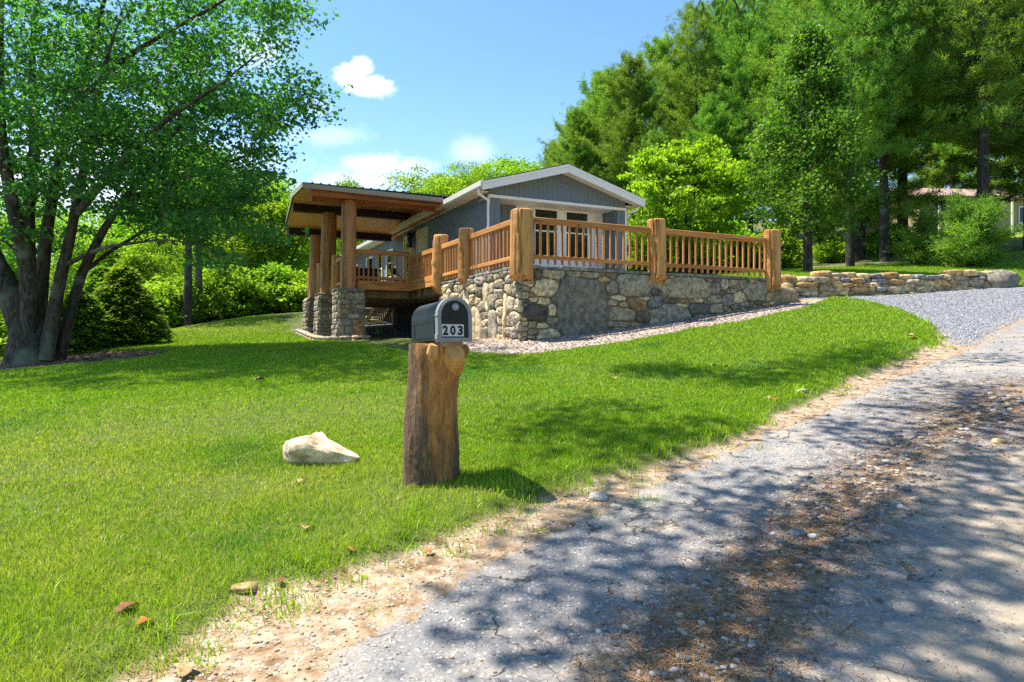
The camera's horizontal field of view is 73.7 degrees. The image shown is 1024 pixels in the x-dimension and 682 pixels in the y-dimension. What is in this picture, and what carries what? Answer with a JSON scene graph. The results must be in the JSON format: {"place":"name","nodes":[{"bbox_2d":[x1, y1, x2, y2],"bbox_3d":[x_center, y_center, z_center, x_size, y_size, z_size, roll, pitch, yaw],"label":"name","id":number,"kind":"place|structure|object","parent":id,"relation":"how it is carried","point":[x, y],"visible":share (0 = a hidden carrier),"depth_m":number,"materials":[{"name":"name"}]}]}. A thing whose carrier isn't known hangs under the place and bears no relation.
{"place":"outdoors","nodes":[
{"label":"outdoors","id":0,"kind":"place"},
{"bbox_2d":[356,268,379,281],"bbox_3d":[-4.775,-1.935,22.032,0.840,0.760,0.840,0,0,-26],"label":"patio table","id":1,"kind":"object","parent":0,"point":[370,272],"visible":0.2,"depth_m":21.68,"materials":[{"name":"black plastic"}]},
{"bbox_2d":[0,0,1018,263],"label":"sky","id":2,"kind":"structure","parent":0,"point":[436,84],"materials":[{"name":"blue"}]},
{"bbox_2d":[0,221,1023,681],"bbox_3d":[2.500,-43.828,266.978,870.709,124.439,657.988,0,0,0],"label":"ground","id":3,"kind":"structure","parent":0,"point":[296,645],"depth_m":3.91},
{"bbox_2d":[0,311,6,356],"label":"shrub","id":4,"kind":"object","parent":3,"relation":"on","point":[3,335],"visible":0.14,"depth_m":21.10,"materials":[{"name":"green plant"}]},
{"bbox_2d":[0,215,51,282],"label":"broadleaf tree","id":5,"kind":"object","parent":3,"relation":"on","point":[13,266],"visible":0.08,"depth_m":39.47,"materials":[{"name":"green plant"}]},
{"bbox_2d":[0,195,96,298],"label":"broadleaf tree","id":6,"kind":"object","parent":3,"relation":"on","point":[59,223],"visible":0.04,"depth_m":44.96,"materials":[{"name":"green plant"}]},
{"bbox_2d":[36,220,137,293],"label":"broadleaf tree","id":7,"kind":"object","parent":3,"relation":"on","point":[109,260],"visible":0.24,"depth_m":35.01,"materials":[{"name":"green plant"}]},
{"bbox_2d":[59,290,128,351],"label":"fir tree","id":8,"kind":"object","parent":3,"relation":"on","point":[89,304],"visible":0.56,"depth_m":18.28,"materials":[{"name":"green plant"}]},
{"bbox_2d":[83,265,143,341],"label":"fir tree","id":9,"kind":"object","parent":3,"relation":"on","point":[94,275],"visible":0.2,"depth_m":21.17,"materials":[{"name":"plant"}]},
{"bbox_2d":[51,204,184,286],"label":"broadleaf tree","id":10,"kind":"object","parent":3,"relation":"on","point":[123,230],"visible":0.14,"depth_m":42.99,"materials":[{"name":"green plant"}]},
{"bbox_2d":[72,265,178,346],"bbox_3d":[-11.251,-0.961,19.725,3.004,2.471,2.966,0,0,0],"label":"fir tree","id":11,"kind":"object","parent":3,"relation":"on","point":[121,280],"visible":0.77,"depth_m":19.50,"materials":[{"name":"green plant"}]},
{"bbox_2d":[115,601,137,612],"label":"dead leaf","id":12,"kind":"object","parent":3,"relation":"on","point":[122,605],"visible":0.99,"depth_m":2.89,"materials":[{"name":"brown plant"}]},
{"bbox_2d":[111,231,208,284],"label":"broadleaf tree","id":13,"kind":"object","parent":3,"relation":"on","point":[142,258],"visible":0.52,"depth_m":33.30,"materials":[{"name":"green plant"}]},
{"bbox_2d":[134,281,203,327],"bbox_3d":[-15.682,-1.435,30.052,3.783,2.404,4.532,0,0,-5],"label":"shrub","id":14,"kind":"object","parent":3,"relation":"on","point":[174,319],"visible":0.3,"depth_m":29.17,"materials":[{"name":"green plant"}]},
{"bbox_2d":[141,272,222,326],"bbox_3d":[-15.400,-1.753,30.996,4.061,2.796,4.574,0,0,-27],"label":"shrub","id":15,"kind":"object","parent":3,"relation":"on","point":[179,285],"visible":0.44,"depth_m":30.56,"materials":[{"name":"green plant"}]},
{"bbox_2d":[125,160,244,273],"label":"broadleaf tree","id":16,"kind":"object","parent":3,"relation":"on","point":[176,250],"visible":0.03,"depth_m":44.05,"materials":[{"name":"green plant"}]},
{"bbox_2d":[173,663,198,676],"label":"dead leaf","id":17,"kind":"object","parent":3,"relation":"on","point":[186,669],"visible":1,"depth_m":2.51,"materials":[{"name":"brown plant"}]},
{"bbox_2d":[133,134,246,325],"bbox_3d":[-13.985,-4.609,29.267,4.982,8.299,5.220,0,0,0],"label":"broadleaf tree","id":18,"kind":"object","parent":3,"relation":"on","point":[187,303],"visible":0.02,"depth_m":29.32,"materials":[{"name":"green wood"}]},
{"bbox_2d":[150,144,260,323],"bbox_3d":[-14.312,-4.695,30.794,4.781,8.209,4.657,0,0,0],"label":"broadleaf tree","id":19,"kind":"object","parent":3,"relation":"on","point":[198,275],"visible":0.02,"depth_m":30.89,"materials":[{"name":"green plant"}]},
{"bbox_2d":[193,264,268,320],"bbox_3d":[-13.777,-2.267,33.007,4.351,2.996,4.901,0,0,-20],"label":"shrub","id":20,"kind":"object","parent":3,"relation":"on","point":[223,288],"visible":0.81,"depth_m":31.95,"materials":[{"name":"green plant"}]},
{"bbox_2d":[174,182,309,273],"bbox_3d":[-15.774,-5.041,39.846,8.035,8.655,7.341,0,0,4],"label":"broadleaf tree","id":21,"kind":"object","parent":3,"relation":"on","point":[238,248],"visible":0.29,"depth_m":38.79,"materials":[{"name":"green plant"}]},
{"bbox_2d":[230,581,257,593],"bbox_3d":[-1.220,1.127,3.118,0.123,0.031,0.085,0,0,-17],"label":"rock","id":22,"kind":"object","parent":3,"relation":"on","point":[254,587],"visible":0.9,"depth_m":3.09,"materials":[{"name":"stone"}]},
{"bbox_2d":[209,267,296,317],"bbox_3d":[-13.105,-2.326,34.032,5.229,2.774,4.365,0,0,15],"label":"shrub","id":23,"kind":"object","parent":3,"relation":"on","point":[280,299],"visible":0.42,"depth_m":33.10,"materials":[{"name":"green plant"}]},
{"bbox_2d":[215,171,301,270],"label":"broadleaf tree","id":24,"kind":"object","parent":3,"relation":"on","point":[280,194],"depth_m":57.01,"materials":[{"name":"green plant"}]},
{"bbox_2d":[219,175,309,269],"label":"broadleaf tree","id":25,"kind":"object","parent":3,"relation":"on","point":[286,200],"visible":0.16,"depth_m":40.81,"materials":[{"name":"green plant"}]},
{"bbox_2d":[240,262,303,314],"bbox_3d":[-12.281,-2.552,34.978,4.901,2.996,4.351,0,0,-40],"label":"shrub","id":26,"kind":"object","parent":3,"relation":"on","point":[277,267],"visible":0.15,"depth_m":34.05,"materials":[{"name":"green plant"}]},
{"bbox_2d":[256,268,307,313],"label":"shrub","id":27,"kind":"object","parent":3,"relation":"on","point":[299,293],"visible":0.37,"depth_m":33.79,"materials":[{"name":"green plant"}]},
{"bbox_2d":[270,197,356,269],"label":"broadleaf tree","id":28,"kind":"object","parent":3,"relation":"on","point":[308,251],"visible":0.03,"depth_m":48.19,"materials":[{"name":"green plant"}]},
{"bbox_2d":[283,432,360,465],"bbox_3d":[-1.441,0.826,5.143,0.610,0.283,0.367,0,0,6],"label":"boulder","id":29,"kind":"object","parent":3,"relation":"on","point":[319,447],"visible":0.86,"depth_m":5.02,"materials":[{"name":"stone"}]},
{"bbox_2d":[295,329,370,340],"bbox_3d":[-6.169,-0.176,21.179,1.250,0.488,5.766,0,0,-37],"label":"stone edging","id":30,"kind":"object","parent":3,"relation":"on","point":[306,334],"visible":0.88,"depth_m":19.16,"materials":[{"name":"beige stone"}]},
{"bbox_2d":[333,174,366,254],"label":"broadleaf tree","id":31,"kind":"object","parent":3,"relation":"on","point":[358,242],"visible":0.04,"depth_m":43.81,"materials":[{"name":"green plant"}]},
{"bbox_2d":[291,324,411,339],"bbox_3d":[-4.689,-0.314,22.333,4.342,0.733,10.562,0,0,-25],"label":"gravel bed","id":32,"kind":"object","parent":3,"relation":"on","point":[388,330],"visible":0.14,"depth_m":24.39,"materials":[{"name":"grey gravel"}]},
{"bbox_2d":[365,308,389,320],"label":"wooden stairs","id":33,"kind":"structure","parent":3,"relation":"on","point":[372,312],"depth_m":28.00,"materials":[{"name":"brown wood"}]},
{"bbox_2d":[0,302,814,370],"bbox_3d":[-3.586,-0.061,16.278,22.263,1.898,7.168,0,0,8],"label":"mulch bed","id":34,"kind":"object","parent":3,"relation":"on","point":[582,343],"visible":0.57,"depth_m":14.30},
{"bbox_2d":[0,349,166,368],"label":"bark mulch","id":35,"kind":"object","parent":34,"relation":"on","point":[81,355],"visible":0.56,"depth_m":16.28,"materials":[{"name":"brown wood"}]},
{"bbox_2d":[0,0,353,366],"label":"maple tree","id":36,"kind":"object","parent":34,"relation":"on","point":[31,313],"visible":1,"depth_m":14.63,"materials":[{"name":"green plant"}]},
{"bbox_2d":[373,164,465,195],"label":"broadleaf tree","id":37,"kind":"object","parent":3,"relation":"on","point":[411,181],"visible":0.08,"depth_m":50.84,"materials":[{"name":"green plant"}]},
{"bbox_2d":[402,343,469,487],"bbox_3d":[-0.513,0.517,4.608,0.457,1.008,0.403,0,0,0],"label":"log stump post","id":38,"kind":"object","parent":3,"relation":"on","point":[430,443],"visible":0.95,"depth_m":4.46,"materials":[{"name":"brown wood"}]},
{"bbox_2d":[412,297,472,346],"bbox_3d":[-0.488,-0.116,4.651,0.254,0.324,0.530,0,-3,-28],"label":"mailbox","id":39,"kind":"object","parent":38,"relation":"on","point":[446,322],"visible":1,"depth_m":4.46,"materials":[{"name":"grey metal"}]},
{"bbox_2d":[441,301,467,337],"bbox_3d":[-0.370,-0.144,4.437,0.196,0.245,0.038,0,-3,-28],"label":"door","id":40,"kind":"structure","parent":39,"relation":"in","point":[454,318],"depth_m":4.44,"materials":[{"name":"black plastic"}]},
{"bbox_2d":[412,174,469,195],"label":"broadleaf tree","id":41,"kind":"object","parent":3,"relation":"on","point":[432,187],"visible":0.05,"depth_m":46.80,"materials":[{"name":"green plant"}]},
{"bbox_2d":[433,160,487,189],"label":"broadleaf tree","id":42,"kind":"object","parent":3,"relation":"on","point":[468,174],"visible":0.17,"depth_m":55.15,"materials":[{"name":"green plant"}]},
{"bbox_2d":[0,294,954,681],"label":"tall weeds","id":43,"kind":"object","parent":3,"relation":"on","point":[522,508],"visible":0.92,"depth_m":3.56,"materials":[{"name":"green plant"}]},
{"bbox_2d":[461,153,536,187],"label":"broadleaf tree","id":44,"kind":"object","parent":3,"relation":"on","point":[505,166],"visible":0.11,"depth_m":64.43,"materials":[{"name":"green plant"}]},
{"bbox_2d":[356,163,645,328],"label":"house","id":45,"kind":"structure","parent":3,"relation":"on","point":[567,191],"depth_m":20.08,"materials":[{"name":"grey"}]},
{"bbox_2d":[281,182,449,339],"bbox_3d":[-4.664,-2.204,22.921,5.622,5.015,6.570,0,0,-26],"label":"covered porch","id":46,"kind":"object","parent":45,"relation":"attached to","point":[329,214],"visible":0.74,"depth_m":22.10,"materials":[{"name":"wood"}]},
{"bbox_2d":[387,248,393,276],"bbox_3d":[-4.842,-3.050,27.061,0.045,1.160,0.960,0,0,-26],"label":"window","id":47,"kind":"structure","parent":45,"relation":"in","point":[389,257],"depth_m":27.13,"materials":[{"name":"white paint"}]},
{"bbox_2d":[403,236,411,281],"bbox_3d":[-3.835,-2.730,24.994,0.050,2.260,0.880,0,0,-26],"label":"door","id":48,"kind":"structure","parent":45,"relation":"in","point":[405,245],"depth_m":25.31,"materials":[{"name":"beige paint"}]},
{"bbox_2d":[416,226,427,277],"bbox_3d":[-3.096,-2.730,23.446,0.080,2.260,1.150,0,0,-26],"label":"door","id":49,"kind":"structure","parent":45,"relation":"in","point":[422,234],"depth_m":23.52,"materials":[{"name":"beige paint"}]},
{"bbox_2d":[533,207,558,255],"bbox_3d":[0.999,-3.170,20.040,0.840,1.450,0.045,0,0,-26],"label":"window","id":50,"kind":"structure","parent":45,"relation":"in","point":[537,212],"depth_m":20.04,"materials":[{"name":"glass"}]},
{"bbox_2d":[565,210,588,257],"bbox_3d":[1.945,-3.170,20.499,0.850,1.450,0.045,0,0,-26],"label":"window","id":51,"kind":"structure","parent":45,"relation":"in","point":[569,215],"depth_m":20.52,"materials":[{"name":"glass"}]},
{"bbox_2d":[0,251,1023,681],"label":"lawn grass","id":52,"kind":"structure","parent":3,"relation":"on","point":[184,365],"depth_m":6.08,"materials":[{"name":"green plant"}]},
{"bbox_2d":[497,156,542,174],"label":"broadleaf tree","id":53,"kind":"object","parent":3,"relation":"on","point":[532,165],"visible":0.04,"depth_m":70.91,"materials":[{"name":"green plant"}]},
{"bbox_2d":[542,145,556,167],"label":"pine tree","id":54,"kind":"object","parent":3,"relation":"on","point":[549,155],"visible":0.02,"depth_m":59.57,"materials":[{"name":"green plant"}]},
{"bbox_2d":[535,107,606,177],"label":"pine tree","id":55,"kind":"object","parent":3,"relation":"on","point":[550,147],"visible":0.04,"depth_m":49.52,"materials":[{"name":"green plant"}]},
{"bbox_2d":[546,105,615,180],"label":"pine tree","id":56,"kind":"object","parent":3,"relation":"on","point":[576,120],"visible":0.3,"depth_m":45.44,"materials":[{"name":"green plant"}]},
{"bbox_2d":[140,329,1023,681],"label":"verge pebbles","id":57,"kind":"object","parent":3,"relation":"on","point":[534,547],"visible":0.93,"depth_m":3.23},
{"bbox_2d":[560,72,629,181],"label":"pine tree","id":58,"kind":"object","parent":3,"relation":"on","point":[583,85],"visible":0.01,"depth_m":53.29,"materials":[{"name":"green plant"}]},
{"bbox_2d":[589,491,607,500],"bbox_3d":[0.541,0.982,4.298,0.121,0.066,0.098,0,0,0],"label":"loose stone","id":59,"kind":"object","parent":3,"relation":"on","point":[597,496],"visible":0.93,"depth_m":4.26,"materials":[{"name":"grey stone"}]},
{"bbox_2d":[578,71,627,232],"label":"pine tree","id":60,"kind":"object","parent":3,"relation":"on","point":[582,102],"visible":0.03,"depth_m":49.47,"materials":[{"name":"green plant"}]},
{"bbox_2d":[439,265,773,340],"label":"foundation stone wall","id":61,"kind":"structure","parent":3,"relation":"on","point":[547,302],"depth_m":15.05,"materials":[{"name":"grey stone"}]},
{"bbox_2d":[307,208,780,325],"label":"deck","id":62,"kind":"structure","parent":61,"relation":"on","point":[520,260],"depth_m":16.24,"materials":[{"name":"brown wood"}]},
{"bbox_2d":[559,64,680,190],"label":"pine tree","id":63,"kind":"object","parent":3,"relation":"on","point":[598,111],"visible":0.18,"depth_m":46.44,"materials":[{"name":"green plant"}]},
{"bbox_2d":[573,49,681,235],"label":"pine tree","id":64,"kind":"object","parent":3,"relation":"on","point":[625,81],"visible":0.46,"depth_m":43.36,"materials":[{"name":"green plant"}]},
{"bbox_2d":[627,232,678,272],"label":"shrub","id":65,"kind":"object","parent":3,"relation":"on","point":[645,258],"visible":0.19,"depth_m":25.88,"materials":[{"name":"green plant"}]},
{"bbox_2d":[627,124,696,232],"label":"pine tree","id":66,"kind":"object","parent":3,"relation":"on","point":[654,137],"visible":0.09,"depth_m":37.71,"materials":[{"name":"green plant"}]},
{"bbox_2d":[634,30,726,220],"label":"pine tree","id":67,"kind":"object","parent":3,"relation":"on","point":[662,46],"visible":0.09,"depth_m":51.08,"materials":[{"name":"green plant"}]},
{"bbox_2d":[616,133,765,273],"bbox_3d":[6.437,-4.938,25.611,5.357,5.352,5.557,0,0,-33],"label":"redbud tree","id":68,"kind":"object","parent":3,"relation":"on","point":[703,171],"visible":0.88,"depth_m":24.61,"materials":[{"name":"green plant"}]},
{"bbox_2d":[646,0,753,221],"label":"pine tree","id":69,"kind":"object","parent":3,"relation":"on","point":[696,55],"visible":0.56,"depth_m":45.06,"materials":[{"name":"green plant"}]},
{"bbox_2d":[669,221,734,273],"bbox_3d":[8.002,-3.847,29.014,4.247,2.596,3.771,0,0,6],"label":"shrub","id":70,"kind":"object","parent":3,"relation":"on","point":[693,262],"visible":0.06,"depth_m":27.98,"materials":[{"name":"green plant"}]},
{"bbox_2d":[677,92,746,231],"bbox_3d":[12.018,-9.328,40.028,5.266,10.392,4.749,0,0,-22],"label":"pine tree","id":71,"kind":"object","parent":3,"relation":"on","point":[709,118],"visible":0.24,"depth_m":39.47,"materials":[{"name":"green plant"}]},
{"bbox_2d":[680,0,772,223],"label":"pine tree","id":72,"kind":"object","parent":3,"relation":"on","point":[721,31],"visible":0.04,"depth_m":55.10,"materials":[{"name":"green plant"}]},
{"bbox_2d":[699,219,762,273],"bbox_3d":[9.148,-3.786,28.018,3.921,2.397,3.481,0,0,-39],"label":"shrub","id":73,"kind":"object","parent":3,"relation":"on","point":[743,232],"visible":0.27,"depth_m":27.02,"materials":[{"name":"green plant"}]},
{"bbox_2d":[693,0,795,232],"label":"pine tree","id":74,"kind":"object","parent":3,"relation":"on","point":[727,55],"visible":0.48,"depth_m":43.05,"materials":[{"name":"green plant"}]},
{"bbox_2d":[720,0,793,223],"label":"pine tree","id":75,"kind":"object","parent":3,"relation":"on","point":[758,77],"visible":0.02,"depth_m":49.76,"materials":[{"name":"green plant"}]},
{"bbox_2d":[739,223,802,268],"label":"shrub","id":76,"kind":"object","parent":3,"relation":"on","point":[790,252],"visible":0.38,"depth_m":26.41,"materials":[{"name":"green plant"}]},
{"bbox_2d":[772,285,799,304],"bbox_3d":[6.678,-1.063,17.677,1.601,0.859,0.981,0,0,-29],"label":"flagstone","id":77,"kind":"object","parent":3,"relation":"on","point":[783,294],"visible":0.22,"depth_m":17.30,"materials":[{"name":"stone"}]},
{"bbox_2d":[730,17,896,271],"bbox_3d":[9.734,-6.279,22.405,4.614,8.356,4.782,0,0,0],"label":"young maple","id":78,"kind":"object","parent":3,"relation":"on","point":[813,55],"visible":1,"depth_m":21.76,"materials":[{"name":"green plant"}]},
{"bbox_2d":[741,0,906,245],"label":"pine tree","id":79,"kind":"object","parent":3,"relation":"on","point":[765,69],"visible":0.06,"depth_m":39.91,"materials":[{"name":"green plant"}]},
{"bbox_2d":[746,0,918,236],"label":"pine tree","id":80,"kind":"object","parent":3,"relation":"on","point":[762,112],"depth_m":43.46,"materials":[{"name":"green plant"}]},
{"bbox_2d":[812,236,856,262],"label":"shrub","id":81,"kind":"object","parent":3,"relation":"on","point":[831,252],"visible":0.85,"depth_m":34.42,"materials":[{"name":"green plant"}]},
{"bbox_2d":[764,0,929,266],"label":"pine tree","id":82,"kind":"object","parent":3,"relation":"on","point":[856,44],"visible":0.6,"depth_m":29.51,"materials":[{"name":"green plant"}]},
{"bbox_2d":[761,0,970,258],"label":"pine tree","id":83,"kind":"object","parent":3,"relation":"on","point":[911,187],"visible":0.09,"depth_m":34.42,"materials":[{"name":"green plant"}]},
{"bbox_2d":[781,269,994,298],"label":"dry stone wall","id":84,"kind":"structure","parent":3,"relation":"on","point":[826,283],"depth_m":19.14,"materials":[{"name":"beige stone"}]},
{"bbox_2d":[863,222,914,258],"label":"shrub","id":85,"kind":"object","parent":3,"relation":"on","point":[872,244],"visible":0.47,"depth_m":35.63,"materials":[{"name":"green plant"}]},
{"bbox_2d":[807,0,978,261],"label":"pine tree","id":86,"kind":"object","parent":3,"relation":"on","point":[884,162],"visible":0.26,"depth_m":32.34,"materials":[{"name":"green plant"}]},
{"bbox_2d":[803,3,990,229],"bbox_3d":[22.492,-17.753,39.623,11.709,25.644,10.506,0,0,18],"label":"pine tree","id":87,"kind":"object","parent":3,"relation":"on","point":[903,220],"visible":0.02,"depth_m":39.75,"materials":[{"name":"green plant"}]},
{"bbox_2d":[883,200,962,264],"bbox_3d":[18.049,-4.576,29.964,3.338,3.314,3.237,0,0,0],"label":"shrub","id":88,"kind":"object","parent":3,"relation":"on","point":[913,250],"visible":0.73,"depth_m":29.67,"materials":[{"name":"green plant"}]},
{"bbox_2d":[888,2,971,188],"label":"pine tree","id":89,"kind":"object","parent":3,"relation":"on","point":[934,161],"visible":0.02,"depth_m":63.12,"materials":[{"name":"green plant"}]},
{"bbox_2d":[864,0,1023,257],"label":"pine tree","id":90,"kind":"object","parent":3,"relation":"on","point":[984,78],"visible":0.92,"depth_m":28.76,"materials":[{"name":"green plant"}]},
{"bbox_2d":[865,187,1023,236],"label":"neighbour house","id":91,"kind":"structure","parent":3,"relation":"on","point":[1016,218],"depth_m":50.41,"materials":[{"name":"beige"}]},
{"bbox_2d":[1018,206,1022,223],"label":"window","id":92,"kind":"structure","parent":91,"relation":"in","point":[1020,208],"depth_m":50.43,"materials":[{"name":"white paint"}]},
{"bbox_2d":[908,17,1000,188],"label":"pine tree","id":93,"kind":"object","parent":3,"relation":"on","point":[951,180],"visible":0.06,"depth_m":59.87,"materials":[{"name":"green plant"}]},
{"bbox_2d":[906,0,1023,249],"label":"pine tree","id":94,"kind":"object","parent":3,"relation":"on","point":[1015,148],"visible":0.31,"depth_m":33.06,"materials":[{"name":"green plant"}]},
{"bbox_2d":[922,187,1023,267],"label":"shrub","id":95,"kind":"object","parent":3,"relation":"on","point":[973,222],"visible":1,"depth_m":26.43,"materials":[{"name":"green plant"}]},
{"bbox_2d":[926,19,1023,188],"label":"pine tree","id":96,"kind":"object","parent":3,"relation":"on","point":[956,149],"visible":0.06,"depth_m":56.43,"materials":[{"name":"green plant"}]},
{"bbox_2d":[959,9,1023,192],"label":"pine tree","id":97,"kind":"object","parent":3,"relation":"on","point":[997,181],"visible":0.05,"depth_m":42.09,"materials":[{"name":"green plant"}]},
{"bbox_2d":[984,269,1020,287],"bbox_3d":[14.476,-1.768,20.324,1.264,0.729,0.909,0,0,-23],"label":"boulder","id":98,"kind":"object","parent":3,"relation":"on","point":[1001,278],"visible":0.54,"depth_m":19.93,"materials":[{"name":"stone"}]},
{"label":"maple tree","id":99,"kind":"object","parent":3,"relation":"on","visible":0},
{"bbox_2d":[694,0,754,35],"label":"hanging branch","id":100,"kind":"object","parent":99,"relation":"hanging from","point":[735,8],"visible":1,"depth_m":6.44,"materials":[{"name":"green plant"}]},
{"bbox_2d":[276,321,1023,681],"bbox_3d":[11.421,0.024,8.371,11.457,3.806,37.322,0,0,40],"label":"road","id":101,"kind":"structure","parent":0,"point":[981,595],"depth_m":3.21,"materials":[{"name":"grey gravel"}]},
{"bbox_2d":[476,391,1023,681],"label":"pine needles","id":102,"kind":"object","parent":101,"relation":"on","point":[769,626],"visible":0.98,"depth_m":3.10,"materials":[{"name":"brown plant"}]},
{"bbox_2d":[789,528,807,536],"bbox_3d":[1.532,1.032,3.660,0.100,0.049,0.071,0,0,36],"label":"loose stone","id":103,"kind":"object","parent":101,"relation":"on","point":[796,532],"visible":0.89,"depth_m":3.64,"materials":[{"name":"grey stone"}]},
{"bbox_2d":[788,366,1023,492],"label":"pine needles","id":104,"kind":"object","parent":101,"relation":"on","point":[977,409],"visible":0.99,"depth_m":6.33,"materials":[{"name":"brown plant"}]},
{"bbox_2d":[991,438,1006,443],"bbox_3d":[3.766,0.778,5.281,0.104,0.052,0.079,0,0,27],"label":"loose stone","id":105,"kind":"object","parent":101,"relation":"on","point":[997,441],"visible":0.91,"depth_m":5.26,"materials":[{"name":"beige stone"}]},
{"bbox_2d":[559,392,1023,681],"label":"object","id":106,"kind":"structure","parent":0,"point":[742,639],"depth_m":3.64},
{"bbox_2d":[799,287,1023,345],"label":"gravel driveway","id":107,"kind":"structure","parent":0,"point":[1019,289],"depth_m":15.88,"materials":[{"name":"grey gravel"}]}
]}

